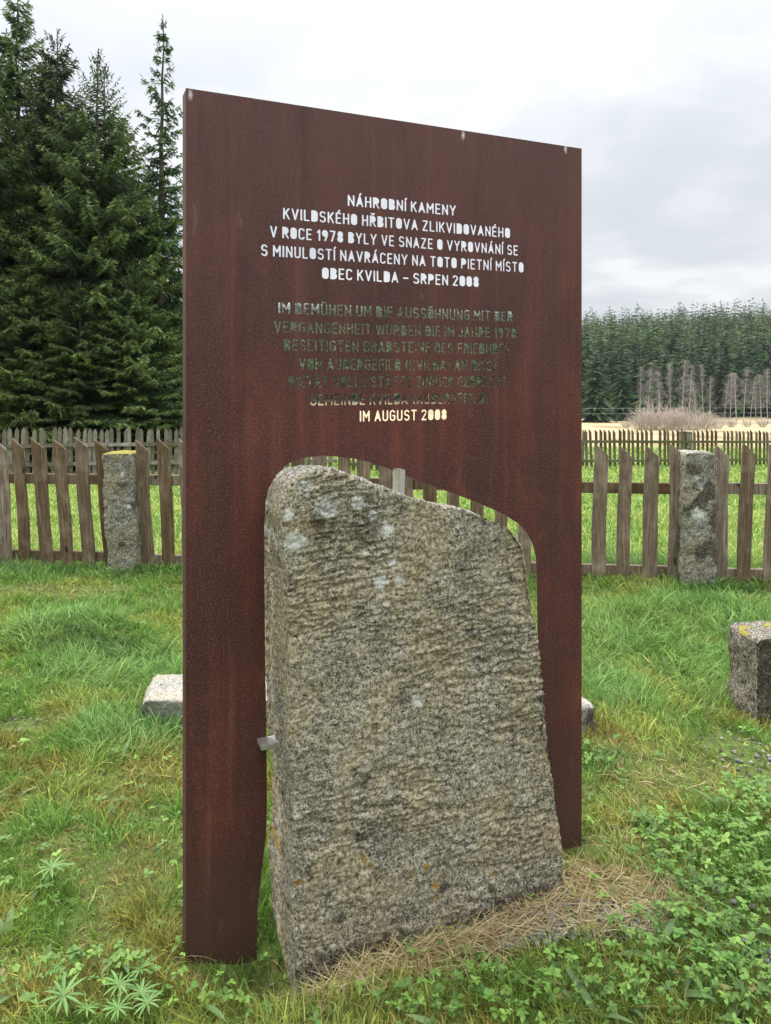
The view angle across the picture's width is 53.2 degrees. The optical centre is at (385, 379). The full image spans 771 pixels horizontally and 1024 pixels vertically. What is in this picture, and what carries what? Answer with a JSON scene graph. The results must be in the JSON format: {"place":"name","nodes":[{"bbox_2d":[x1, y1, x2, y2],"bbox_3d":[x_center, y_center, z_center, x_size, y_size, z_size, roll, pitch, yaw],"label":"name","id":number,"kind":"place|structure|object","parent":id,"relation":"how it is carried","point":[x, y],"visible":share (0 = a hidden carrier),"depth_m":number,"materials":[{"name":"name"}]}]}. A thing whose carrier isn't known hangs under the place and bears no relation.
{"place":"outdoors","nodes":[
{"label":"outdoors","id":0,"kind":"place"},
{"bbox_2d":[0,345,770,1023],"bbox_3d":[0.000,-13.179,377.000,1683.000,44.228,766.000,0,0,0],"label":"ground","id":1,"kind":"structure","parent":0,"point":[612,427],"depth_m":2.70,"materials":[{"name":"plant"}]},
{"bbox_2d":[0,54,90,432],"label":"spruce tree","id":2,"kind":"object","parent":1,"relation":"on","point":[6,217],"visible":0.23,"depth_m":22.11,"materials":[{"name":"green plant"}]},
{"bbox_2d":[32,854,74,891],"bbox_3d":[-1.025,1.558,2.390,0.122,0.098,0.124,0,0,-12],"label":"lupine plant","id":3,"kind":"object","parent":1,"relation":"on","point":[50,867],"visible":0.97,"depth_m":2.40,"materials":[{"name":"green plant"}]},
{"bbox_2d":[0,0,109,358],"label":"spruce tree","id":4,"kind":"object","parent":1,"relation":"on","point":[10,51],"visible":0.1,"depth_m":24.62,"materials":[{"name":"green plant"}]},
{"bbox_2d":[0,243,120,471],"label":"spruce tree","id":5,"kind":"object","parent":1,"relation":"on","point":[29,323],"visible":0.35,"depth_m":20.47,"materials":[{"name":"green plant"}]},
{"bbox_2d":[38,972,126,1023],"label":"lupine plant","id":6,"kind":"object","parent":1,"relation":"on","point":[62,990],"visible":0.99,"depth_m":1.88,"materials":[{"name":"green plant"}]},
{"bbox_2d":[0,280,173,472],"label":"spruce tree","id":7,"kind":"object","parent":1,"relation":"on","point":[62,391],"visible":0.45,"depth_m":20.36,"materials":[{"name":"green plant"}]},
{"bbox_2d":[0,48,182,455],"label":"spruce tree","id":8,"kind":"object","parent":1,"relation":"on","point":[93,208],"visible":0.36,"depth_m":22.02,"materials":[{"name":"green plant"}]},
{"bbox_2d":[0,28,182,447],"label":"spruce tree","id":9,"kind":"object","parent":1,"relation":"on","point":[54,81],"visible":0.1,"depth_m":23.31,"materials":[{"name":"green plant"}]},
{"bbox_2d":[12,67,182,424],"bbox_3d":[-9.300,-2.585,25.288,9.094,15.724,8.736,0,0,-28],"label":"spruce tree","id":10,"kind":"object","parent":1,"relation":"on","point":[108,100],"visible":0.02,"depth_m":25.44,"materials":[{"name":"green plant"}]},
{"bbox_2d":[38,264,182,470],"bbox_3d":[-7.142,0.205,21.635,6.324,6.830,6.583,0,0,31],"label":"spruce tree","id":11,"kind":"object","parent":1,"relation":"on","point":[135,350],"visible":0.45,"depth_m":20.82,"materials":[{"name":"green plant"}]},
{"bbox_2d":[102,450,141,572],"bbox_3d":[-2.192,1.180,6.472,0.285,1.157,0.268,-3,0,0],"label":"stone post","id":12,"kind":"object","parent":1,"relation":"on","point":[121,521],"visible":0.69,"depth_m":6.36,"materials":[{"name":"grey stone"}]},
{"bbox_2d":[102,959,163,1020],"bbox_3d":[-0.636,1.551,1.936,0.152,0.088,0.204,0,0,-18],"label":"lupine plant","id":13,"kind":"object","parent":1,"relation":"on","point":[145,997],"visible":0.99,"depth_m":1.92,"materials":[{"name":"green plant"}]},
{"bbox_2d":[92,14,182,420],"bbox_3d":[-6.910,-3.802,23.605,5.161,14.863,5.482,0,-1,38],"label":"spruce tree","id":14,"kind":"object","parent":1,"relation":"on","point":[172,222],"visible":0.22,"depth_m":23.42,"materials":[{"name":"green plant"}]},
{"bbox_2d":[2,427,336,474],"bbox_3d":[-5.605,1.680,17.680,9.050,1.216,0.070,0,0,-12],"label":"picket fence","id":15,"kind":"object","parent":1,"relation":"on","point":[127,444],"visible":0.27,"depth_m":17.48,"materials":[{"name":"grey wood"}]},
{"bbox_2d":[140,674,595,731],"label":"stone slab","id":16,"kind":"structure","parent":1,"relation":"on","point":[165,691],"depth_m":3.57,"materials":[{"name":"stone"}]},
{"bbox_2d":[183,88,581,963],"bbox_3d":[0.060,0.549,2.386,1.331,2.702,0.114,0,0,-23],"label":"memorial panel","id":17,"kind":"object","parent":1,"relation":"on","point":[255,424],"visible":1,"depth_m":2.29,"materials":[{"name":"metal"}]},
{"bbox_2d":[0,437,770,585],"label":"picket fence","id":18,"kind":"object","parent":1,"relation":"on","point":[650,488],"visible":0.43,"depth_m":6.23,"materials":[{"name":"brown wood"}]},
{"bbox_2d":[0,663,770,1023],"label":"ground herbs","id":19,"kind":"object","parent":1,"relation":"on","point":[718,955],"visible":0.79,"depth_m":2.09,"materials":[{"name":"green plant"}]},
{"bbox_2d":[10,446,767,557],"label":"meadow grass","id":20,"kind":"structure","parent":1,"relation":"on","point":[54,517],"depth_m":10.12,"materials":[{"name":"plant"}]},
{"bbox_2d":[264,465,562,999],"bbox_3d":[0.083,1.047,2.341,0.915,1.624,0.310,0,0,-23],"label":"gravestone","id":21,"kind":"object","parent":1,"relation":"on","point":[412,784],"visible":0.86,"depth_m":2.18,"materials":[{"name":"stone"}]},
{"bbox_2d":[165,298,770,403],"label":"forest","id":22,"kind":"object","parent":1,"relation":"on","point":[735,326],"visible":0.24,"depth_m":292.62,"materials":[{"name":"plant"}]},
{"bbox_2d":[481,346,499,402],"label":"spruce tree","id":23,"kind":"object","parent":1,"relation":"on","point":[493,377],"visible":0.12,"depth_m":190.12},
{"bbox_2d":[350,429,770,470],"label":"picket fence","id":24,"kind":"object","parent":1,"relation":"on","point":[683,441],"visible":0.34,"depth_m":22.75,"materials":[{"name":"brown wood"}]},
{"bbox_2d":[582,348,587,416],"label":"spruce tree","id":25,"kind":"object","parent":1,"relation":"on","point":[584,381],"visible":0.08,"depth_m":180.22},
{"bbox_2d":[582,340,588,389],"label":"spruce tree","id":26,"kind":"object","parent":1,"relation":"on","point":[583,349],"visible":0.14,"depth_m":194.65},
{"bbox_2d":[584,343,592,368],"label":"spruce tree","id":27,"kind":"object","parent":1,"relation":"on","point":[588,356],"visible":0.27,"depth_m":210.26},
{"bbox_2d":[582,347,618,422],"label":"spruce tree","id":28,"kind":"object","parent":1,"relation":"on","point":[598,414],"visible":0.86,"depth_m":149.44,"materials":[{"name":"plant"}]},
{"bbox_2d":[591,331,610,367],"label":"spruce tree","id":29,"kind":"object","parent":1,"relation":"on","point":[600,349],"visible":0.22,"depth_m":220.95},
{"bbox_2d":[592,356,611,412],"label":"spruce tree","id":30,"kind":"object","parent":1,"relation":"on","point":[603,373],"visible":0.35,"depth_m":181.21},
{"bbox_2d":[599,345,617,414],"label":"spruce tree","id":31,"kind":"object","parent":1,"relation":"on","point":[606,367],"visible":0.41,"depth_m":182.79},
{"bbox_2d":[603,375,616,417],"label":"spruce tree","id":32,"kind":"object","parent":1,"relation":"on","point":[607,398],"visible":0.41,"depth_m":176.40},
{"bbox_2d":[604,331,615,359],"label":"spruce tree","id":33,"kind":"object","parent":1,"relation":"on","point":[609,345],"visible":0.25,"depth_m":225.55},
{"bbox_2d":[604,327,616,363],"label":"spruce tree","id":34,"kind":"object","parent":1,"relation":"on","point":[615,341],"visible":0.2,"depth_m":229.80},
{"bbox_2d":[606,343,618,393],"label":"spruce tree","id":35,"kind":"object","parent":1,"relation":"on","point":[610,364],"visible":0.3,"depth_m":189.11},
{"bbox_2d":[609,348,625,404],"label":"spruce tree","id":36,"kind":"object","parent":1,"relation":"on","point":[615,365],"visible":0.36,"depth_m":182.55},
{"bbox_2d":[611,331,630,381],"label":"spruce tree","id":37,"kind":"object","parent":1,"relation":"on","point":[620,349],"visible":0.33,"depth_m":191.07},
{"bbox_2d":[606,350,638,420],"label":"spruce tree","id":38,"kind":"object","parent":1,"relation":"on","point":[622,402],"visible":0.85,"depth_m":164.52,"materials":[{"name":"plant"}]},
{"bbox_2d":[630,328,641,358],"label":"spruce tree","id":39,"kind":"object","parent":1,"relation":"on","point":[637,343],"visible":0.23,"depth_m":222.58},
{"bbox_2d":[626,344,646,417],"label":"spruce tree","id":40,"kind":"object","parent":1,"relation":"on","point":[636,369],"visible":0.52,"depth_m":176.23,"materials":[{"name":"plant"}]},
{"bbox_2d":[624,409,656,429],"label":"bare shrub","id":41,"kind":"object","parent":1,"relation":"on","point":[642,424],"visible":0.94,"depth_m":97.56,"materials":[{"name":"plant"}]},
{"bbox_2d":[636,367,646,411],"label":"birch tree","id":42,"kind":"object","parent":1,"relation":"on","point":[640,390],"visible":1,"depth_m":157.83,"materials":[{"name":"grey plant"}]},
{"bbox_2d":[634,342,655,397],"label":"spruce tree","id":43,"kind":"object","parent":1,"relation":"on","point":[640,361],"visible":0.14,"depth_m":181.08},
{"bbox_2d":[637,325,657,362],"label":"spruce tree","id":44,"kind":"object","parent":1,"relation":"on","point":[647,338],"visible":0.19,"depth_m":220.26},
{"bbox_2d":[624,404,670,429],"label":"bare shrub","id":45,"kind":"object","parent":1,"relation":"on","point":[652,417],"visible":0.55,"depth_m":99.61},
{"bbox_2d":[631,344,667,418],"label":"spruce tree","id":46,"kind":"object","parent":1,"relation":"on","point":[642,399],"visible":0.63,"depth_m":171.39,"materials":[{"name":"plant"}]},
{"bbox_2d":[643,362,659,417],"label":"birch tree","id":47,"kind":"object","parent":1,"relation":"on","point":[649,386],"visible":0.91,"depth_m":159.35,"materials":[{"name":"grey plant"}]},
{"bbox_2d":[654,371,666,407],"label":"birch tree","id":48,"kind":"object","parent":1,"relation":"on","point":[658,397],"visible":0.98,"depth_m":149.68,"materials":[{"name":"grey plant"}]},
{"bbox_2d":[638,399,684,429],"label":"bare shrub","id":49,"kind":"object","parent":1,"relation":"on","point":[661,422],"visible":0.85,"depth_m":98.61,"materials":[{"name":"plant"}]},
{"bbox_2d":[658,370,668,406],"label":"spruce tree","id":50,"kind":"object","parent":1,"relation":"on","point":[666,398],"visible":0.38,"depth_m":180.46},
{"bbox_2d":[656,351,672,393],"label":"spruce tree","id":51,"kind":"object","parent":1,"relation":"on","point":[661,364],"visible":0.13,"depth_m":189.45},
{"bbox_2d":[657,347,673,410],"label":"spruce tree","id":52,"kind":"object","parent":1,"relation":"on","point":[663,368],"visible":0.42,"depth_m":182.22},
{"bbox_2d":[663,364,673,408],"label":"birch tree","id":53,"kind":"object","parent":1,"relation":"on","point":[668,366],"visible":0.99,"depth_m":155.25,"materials":[{"name":"grey plant"}]},
{"bbox_2d":[659,321,678,359],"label":"spruce tree","id":54,"kind":"object","parent":1,"relation":"on","point":[670,340],"visible":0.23,"depth_m":220.58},
{"bbox_2d":[660,325,681,372],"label":"spruce tree","id":55,"kind":"object","parent":1,"relation":"on","point":[671,347],"visible":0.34,"depth_m":198.89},
{"bbox_2d":[660,327,681,366],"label":"spruce tree","id":56,"kind":"object","parent":1,"relation":"on","point":[670,341],"visible":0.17,"depth_m":221.61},
{"bbox_2d":[652,406,690,429],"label":"bare shrub","id":57,"kind":"object","parent":1,"relation":"on","point":[670,428],"visible":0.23,"depth_m":102.66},
{"bbox_2d":[663,351,686,414],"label":"spruce tree","id":58,"kind":"object","parent":1,"relation":"on","point":[672,392],"visible":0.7,"depth_m":175.10,"materials":[{"name":"plant"}]},
{"bbox_2d":[666,320,686,359],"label":"spruce tree","id":59,"kind":"object","parent":1,"relation":"on","point":[676,335],"visible":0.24,"depth_m":226.99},
{"bbox_2d":[661,338,702,411],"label":"spruce tree","id":60,"kind":"object","parent":1,"relation":"on","point":[675,355],"visible":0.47,"depth_m":178.67,"materials":[{"name":"plant"}]},
{"bbox_2d":[671,360,695,419],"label":"birch tree","id":61,"kind":"object","parent":1,"relation":"on","point":[684,367],"visible":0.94,"depth_m":151.78,"materials":[{"name":"grey plant"}]},
{"bbox_2d":[679,431,692,449],"bbox_3d":[9.395,2.233,24.128,0.400,1.230,0.335,0,0,0],"label":"stone post","id":62,"kind":"object","parent":1,"relation":"on","point":[689,437],"visible":0.29,"depth_m":23.98,"materials":[{"name":"grey stone"}]},
{"bbox_2d":[666,404,705,429],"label":"bare shrub","id":63,"kind":"object","parent":1,"relation":"on","point":[679,422],"visible":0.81,"depth_m":99.44,"materials":[{"name":"plant"}]},
{"bbox_2d":[683,365,698,412],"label":"birch tree","id":64,"kind":"object","parent":1,"relation":"on","point":[690,378],"visible":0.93,"depth_m":149.37,"materials":[{"name":"grey plant"}]},
{"bbox_2d":[674,343,708,417],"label":"spruce tree","id":65,"kind":"object","parent":1,"relation":"on","point":[697,381],"visible":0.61,"depth_m":174.24,"materials":[{"name":"plant"}]},
{"bbox_2d":[675,403,715,429],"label":"bare shrub","id":66,"kind":"object","parent":1,"relation":"on","point":[705,420],"visible":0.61,"depth_m":100.55,"materials":[{"name":"plant"}]},
{"bbox_2d":[690,380,701,409],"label":"birch tree","id":67,"kind":"object","parent":1,"relation":"on","point":[694,398],"visible":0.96,"depth_m":118.00,"materials":[{"name":"grey plant"}]},
{"bbox_2d":[676,449,717,587],"bbox_3d":[2.399,1.145,5.969,0.275,1.192,0.268,1,0,0],"label":"stone post","id":68,"kind":"object","parent":1,"relation":"on","point":[696,539],"visible":0.78,"depth_m":5.85,"materials":[{"name":"grey stone"}]},
{"bbox_2d":[693,333,706,367],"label":"spruce tree","id":69,"kind":"object","parent":1,"relation":"on","point":[701,351],"visible":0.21,"depth_m":197.08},
{"bbox_2d":[694,346,705,379],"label":"spruce tree","id":70,"kind":"object","parent":1,"relation":"on","point":[698,364],"visible":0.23,"depth_m":187.90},
{"bbox_2d":[690,323,710,366],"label":"spruce tree","id":71,"kind":"object","parent":1,"relation":"on","point":[695,338],"visible":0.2,"depth_m":216.33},
{"bbox_2d":[697,363,706,415],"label":"birch tree","id":72,"kind":"object","parent":1,"relation":"on","point":[701,384],"visible":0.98,"depth_m":150.26,"materials":[{"name":"grey plant"}]},
{"bbox_2d":[695,324,711,362],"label":"spruce tree","id":73,"kind":"object","parent":1,"relation":"on","point":[706,343],"visible":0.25,"depth_m":210.63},
{"bbox_2d":[695,355,720,416],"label":"spruce tree","id":74,"kind":"object","parent":1,"relation":"on","point":[709,399],"visible":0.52,"depth_m":176.24,"materials":[{"name":"plant"}]},
{"bbox_2d":[694,410,723,429],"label":"bare shrub","id":75,"kind":"object","parent":1,"relation":"on","point":[710,423],"visible":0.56,"depth_m":105.60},
{"bbox_2d":[702,356,716,411],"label":"spruce tree","id":76,"kind":"object","parent":1,"relation":"on","point":[709,380],"visible":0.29,"depth_m":179.57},
{"bbox_2d":[703,376,718,415],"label":"birch tree","id":77,"kind":"object","parent":1,"relation":"on","point":[710,392],"visible":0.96,"depth_m":154.01,"materials":[{"name":"grey plant"}]},
{"bbox_2d":[701,344,721,388],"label":"spruce tree","id":78,"kind":"object","parent":1,"relation":"on","point":[710,363],"visible":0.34,"depth_m":187.69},
{"bbox_2d":[706,334,719,370],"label":"spruce tree","id":79,"kind":"object","parent":1,"relation":"on","point":[712,350],"visible":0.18,"depth_m":208.01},
{"bbox_2d":[710,343,719,376],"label":"spruce tree","id":80,"kind":"object","parent":1,"relation":"on","point":[714,360],"visible":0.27,"depth_m":200.77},
{"bbox_2d":[708,413,730,428],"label":"bare shrub","id":81,"kind":"object","parent":1,"relation":"on","point":[721,424],"visible":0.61,"depth_m":111.65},
{"bbox_2d":[711,353,734,416],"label":"spruce tree","id":82,"kind":"object","parent":1,"relation":"on","point":[719,396],"visible":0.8,"depth_m":176.43,"materials":[{"name":"plant"}]},
{"bbox_2d":[716,359,729,401],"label":"spruce tree","id":83,"kind":"object","parent":1,"relation":"on","point":[723,378],"visible":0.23,"depth_m":186.68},
{"bbox_2d":[715,337,732,394],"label":"spruce tree","id":84,"kind":"object","parent":1,"relation":"on","point":[725,361],"visible":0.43,"depth_m":194.71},
{"bbox_2d":[717,329,730,360],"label":"spruce tree","id":85,"kind":"object","parent":1,"relation":"on","point":[720,344],"visible":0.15,"depth_m":215.64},
{"bbox_2d":[717,375,732,422],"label":"birch tree","id":86,"kind":"object","parent":1,"relation":"on","point":[726,395],"visible":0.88,"depth_m":150.03,"materials":[{"name":"grey plant"}]},
{"bbox_2d":[719,333,734,382],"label":"spruce tree","id":87,"kind":"object","parent":1,"relation":"on","point":[725,351],"visible":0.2,"depth_m":205.46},
{"bbox_2d":[725,417,738,426],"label":"bare shrub","id":88,"kind":"object","parent":1,"relation":"on","point":[730,423],"visible":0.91,"depth_m":119.76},
{"bbox_2d":[727,372,736,418],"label":"birch tree","id":89,"kind":"object","parent":1,"relation":"on","point":[730,395],"visible":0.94,"depth_m":147.62,"materials":[{"name":"grey plant"}]},
{"bbox_2d":[728,345,738,398],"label":"spruce tree","id":90,"kind":"object","parent":1,"relation":"on","point":[735,358],"visible":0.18,"depth_m":191.03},
{"bbox_2d":[726,372,744,421],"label":"birch tree","id":91,"kind":"object","parent":1,"relation":"on","point":[735,391],"visible":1,"depth_m":146.00,"materials":[{"name":"grey plant"}]},
{"bbox_2d":[730,334,751,375],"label":"spruce tree","id":92,"kind":"object","parent":1,"relation":"on","point":[740,353],"visible":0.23,"depth_m":193.32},
{"bbox_2d":[731,359,751,415],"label":"spruce tree","id":93,"kind":"object","parent":1,"relation":"on","point":[741,387],"visible":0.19,"depth_m":179.72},
{"bbox_2d":[725,338,760,416],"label":"spruce tree","id":94,"kind":"object","parent":1,"relation":"on","point":[739,411],"visible":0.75,"depth_m":176.97,"materials":[{"name":"plant"}]},
{"bbox_2d":[737,367,752,422],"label":"birch tree","id":95,"kind":"object","parent":1,"relation":"on","point":[746,387],"visible":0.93,"depth_m":150.04,"materials":[{"name":"grey plant"}]},
{"bbox_2d":[736,342,757,405],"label":"spruce tree","id":96,"kind":"object","parent":1,"relation":"on","point":[751,377],"visible":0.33,"depth_m":184.70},
{"bbox_2d":[726,620,770,724],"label":"stone block","id":97,"kind":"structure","parent":1,"relation":"on","point":[749,650],"depth_m":3.67,"materials":[{"name":"stone"}]},
{"bbox_2d":[742,324,757,362],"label":"spruce tree","id":98,"kind":"object","parent":1,"relation":"on","point":[751,333],"visible":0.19,"depth_m":209.63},
{"bbox_2d":[744,376,759,420],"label":"birch tree","id":99,"kind":"object","parent":1,"relation":"on","point":[752,396],"visible":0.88,"depth_m":147.82,"materials":[{"name":"grey plant"}]},
{"bbox_2d":[747,336,762,376],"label":"spruce tree","id":100,"kind":"object","parent":1,"relation":"on","point":[755,355],"visible":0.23,"depth_m":199.03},
{"bbox_2d":[752,381,760,423],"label":"birch tree","id":101,"kind":"object","parent":1,"relation":"on","point":[755,401],"visible":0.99,"depth_m":145.76,"materials":[{"name":"grey plant"}]},
{"bbox_2d":[748,374,767,421],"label":"birch tree","id":102,"kind":"object","parent":1,"relation":"on","point":[760,391],"visible":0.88,"depth_m":149.95,"materials":[{"name":"grey plant"}]},
{"bbox_2d":[748,345,770,412],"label":"spruce tree","id":103,"kind":"object","parent":1,"relation":"on","point":[761,360],"visible":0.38,"depth_m":180.14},
{"bbox_2d":[751,345,768,376],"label":"spruce tree","id":104,"kind":"object","parent":1,"relation":"on","point":[758,363],"visible":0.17,"depth_m":195.02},
{"bbox_2d":[750,365,770,416],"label":"spruce tree","id":105,"kind":"object","parent":1,"relation":"on","point":[764,413],"visible":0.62,"depth_m":176.43,"materials":[{"name":"plant"}]},
{"bbox_2d":[754,323,767,362],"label":"spruce tree","id":106,"kind":"object","parent":1,"relation":"on","point":[762,342],"visible":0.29,"depth_m":208.89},
{"bbox_2d":[755,417,770,426],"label":"bare shrub","id":107,"kind":"object","parent":1,"relation":"on","point":[761,424],"visible":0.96,"depth_m":120.89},
{"bbox_2d":[759,368,770,417],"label":"spruce tree","id":108,"kind":"object","parent":1,"relation":"on","point":[763,409],"visible":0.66,"depth_m":175.09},
{"bbox_2d":[759,370,770,419],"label":"birch tree","id":109,"kind":"object","parent":1,"relation":"on","point":[769,395],"visible":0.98,"depth_m":146.03,"materials":[{"name":"grey plant"}]},
{"bbox_2d":[760,338,770,391],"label":"spruce tree","id":110,"kind":"object","parent":1,"relation":"on","point":[769,361],"visible":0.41,"depth_m":189.02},
{"bbox_2d":[0,0,770,333],"label":"sky","id":111,"kind":"structure","parent":0,"point":[666,104],"materials":[{"name":"white"}]},
{"bbox_2d":[3,716,770,996],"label":"bare soil","id":112,"kind":"structure","parent":0,"point":[559,925],"depth_m":2.25,"materials":[{"name":"soil"}]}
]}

